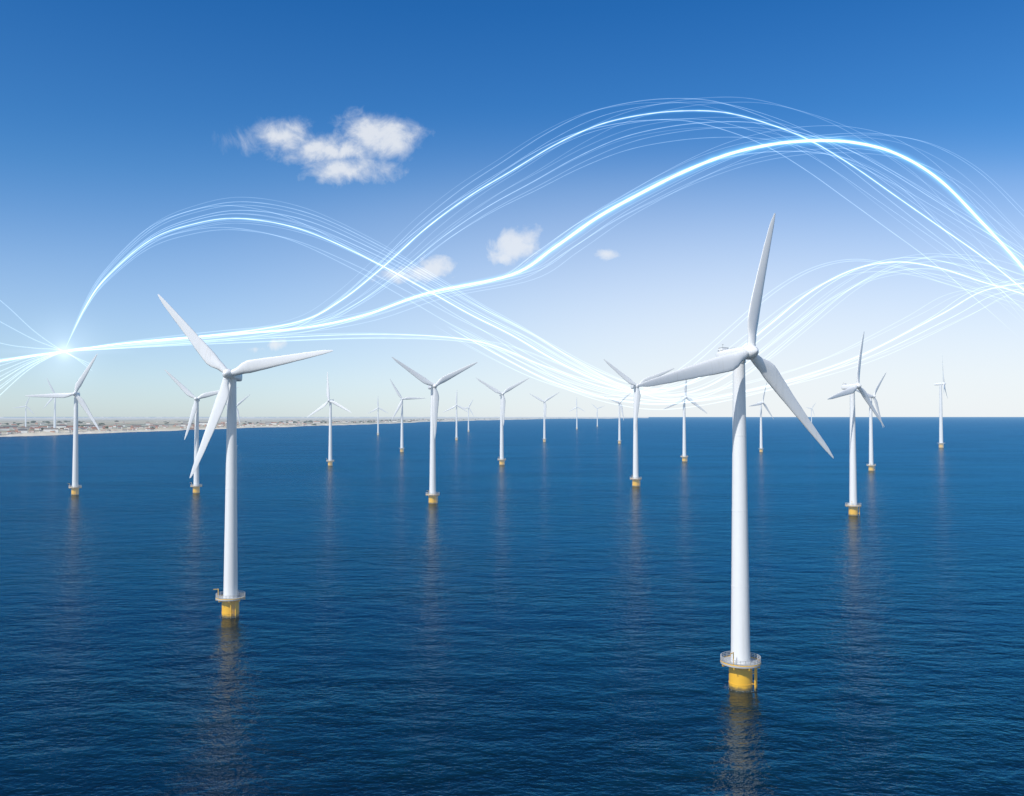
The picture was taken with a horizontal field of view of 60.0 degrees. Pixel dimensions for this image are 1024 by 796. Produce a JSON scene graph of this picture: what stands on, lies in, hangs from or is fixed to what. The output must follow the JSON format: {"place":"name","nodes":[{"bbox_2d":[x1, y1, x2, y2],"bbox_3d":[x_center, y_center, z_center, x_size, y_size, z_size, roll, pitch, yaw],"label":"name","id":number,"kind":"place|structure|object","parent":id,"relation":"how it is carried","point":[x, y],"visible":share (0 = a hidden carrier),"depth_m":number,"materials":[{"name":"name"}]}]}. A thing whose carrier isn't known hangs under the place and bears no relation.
{"place":"outdoors","nodes":[
{"label":"outdoors","id":0,"kind":"place"},
{"bbox_2d":[0,417,648,436],"bbox_3d":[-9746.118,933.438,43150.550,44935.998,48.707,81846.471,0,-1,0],"label":"coast land","id":1,"kind":"structure","parent":0,"point":[141,421],"depth_m":9584.16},
{"bbox_2d":[15,397,33,426],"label":"turbine","id":2,"kind":"object","parent":1,"relation":"on","point":[25,410],"visible":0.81,"depth_m":3554.31,"materials":[{"name":"grey metal"}]},
{"bbox_2d":[43,379,72,427],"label":"turbine","id":3,"kind":"object","parent":1,"relation":"on","point":[54,425],"visible":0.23,"depth_m":3214.42,"materials":[{"name":"grey metal"}]},
{"bbox_2d":[0,418,523,434],"bbox_3d":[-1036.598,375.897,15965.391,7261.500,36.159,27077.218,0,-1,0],"label":"coast town","id":4,"kind":"object","parent":1,"relation":"on","point":[47,428],"visible":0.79,"depth_m":4379.69},
{"bbox_2d":[0,417,1023,795],"bbox_3d":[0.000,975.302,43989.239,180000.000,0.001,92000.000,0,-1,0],"label":"sea","id":5,"kind":"structure","parent":0,"point":[534,615],"depth_m":292.37,"materials":[{"name":"liquid"}]},
{"bbox_2d":[26,354,99,494],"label":"turbine","id":6,"kind":"object","parent":5,"relation":"in","point":[75,486],"visible":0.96,"depth_m":732.81,"materials":[{"name":"grey metal"}]},
{"bbox_2d":[164,369,237,492],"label":"turbine","id":7,"kind":"object","parent":5,"relation":"in","point":[196,485],"visible":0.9,"depth_m":748.81,"materials":[{"name":"grey metal"}]},
{"bbox_2d":[226,395,248,445],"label":"turbine","id":8,"kind":"object","parent":5,"relation":"on","point":[240,402],"visible":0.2,"depth_m":1776.39,"materials":[{"name":"grey metal"}]},
{"bbox_2d":[158,294,332,617],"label":"turbine","id":9,"kind":"object","parent":5,"relation":"in","point":[231,597],"visible":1,"depth_m":287.22,"materials":[{"name":"grey metal"}]},
{"bbox_2d":[308,372,351,465],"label":"turbine","id":10,"kind":"object","parent":5,"relation":"in","point":[330,460],"visible":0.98,"depth_m":1163.73,"materials":[{"name":"grey metal"}]},
{"bbox_2d":[369,400,388,434],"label":"turbine","id":11,"kind":"object","parent":5,"relation":"in","point":[378,408],"visible":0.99,"depth_m":3069.25,"materials":[{"name":"grey metal"}]},
{"bbox_2d":[390,380,424,451],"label":"turbine","id":12,"kind":"object","parent":5,"relation":"in","point":[396,411],"visible":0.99,"depth_m":1606.55,"materials":[{"name":"grey metal"}]},
{"bbox_2d":[392,357,477,503],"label":"turbine","id":13,"kind":"object","parent":5,"relation":"in","point":[432,494],"visible":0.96,"depth_m":660.64,"materials":[{"name":"grey metal"}]},
{"bbox_2d":[444,392,468,439],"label":"turbine","id":14,"kind":"object","parent":5,"relation":"in","point":[456,437],"visible":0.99,"depth_m":2410.21,"materials":[{"name":"grey metal"}]},
{"bbox_2d":[463,400,473,431],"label":"turbine","id":15,"kind":"object","parent":5,"relation":"in","point":[468,414],"visible":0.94,"depth_m":3750.74,"materials":[{"name":"grey metal"}]},
{"bbox_2d":[476,378,528,464],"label":"turbine","id":16,"kind":"object","parent":5,"relation":"in","point":[501,459],"visible":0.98,"depth_m":1183.42,"materials":[{"name":"grey metal"}]},
{"bbox_2d":[529,393,557,441],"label":"turbine","id":17,"kind":"object","parent":5,"relation":"in","point":[544,434],"visible":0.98,"depth_m":2249.65,"materials":[{"name":"grey metal"}]},
{"bbox_2d":[570,398,583,428],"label":"turbine","id":18,"kind":"object","parent":5,"relation":"in","point":[576,412],"visible":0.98,"depth_m":4501.47,"materials":[{"name":"grey metal"}]},
{"bbox_2d":[604,391,632,443],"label":"turbine","id":19,"kind":"object","parent":5,"relation":"in","point":[619,440],"visible":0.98,"depth_m":2109.09,"materials":[{"name":"grey metal"}]},
{"bbox_2d":[604,359,673,486],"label":"turbine","id":20,"kind":"object","parent":5,"relation":"in","point":[635,478],"visible":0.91,"depth_m":821.97,"materials":[{"name":"grey metal"}]},
{"bbox_2d":[664,380,706,461],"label":"turbine","id":21,"kind":"object","parent":5,"relation":"in","point":[684,456],"visible":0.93,"depth_m":1273.32,"materials":[{"name":"grey metal"}]},
{"bbox_2d":[637,213,833,690],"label":"turbine","id":22,"kind":"object","parent":5,"relation":"in","point":[739,661],"visible":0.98,"depth_m":211.66,"materials":[{"name":"grey metal"}]},
{"bbox_2d":[750,383,772,451],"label":"turbine","id":23,"kind":"object","parent":5,"relation":"in","point":[761,448],"visible":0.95,"depth_m":1607.54,"materials":[{"name":"grey metal"}]},
{"bbox_2d":[828,333,884,515],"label":"turbine","id":24,"kind":"object","parent":5,"relation":"in","point":[851,504],"visible":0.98,"depth_m":581.62,"materials":[{"name":"grey metal"}]},
{"bbox_2d":[856,373,885,470],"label":"turbine","id":25,"kind":"object","parent":5,"relation":"in","point":[870,465],"visible":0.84,"depth_m":1054.69,"materials":[{"name":"grey metal"}]},
{"bbox_2d":[934,356,947,447],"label":"turbine","id":26,"kind":"object","parent":5,"relation":"in","point":[941,444],"visible":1,"depth_m":1824.81,"materials":[{"name":"grey metal"}]},
{"bbox_2d":[0,0,1023,416],"label":"sky","id":27,"kind":"structure","parent":0,"point":[544,192],"materials":[{"name":"blue"}]}
]}

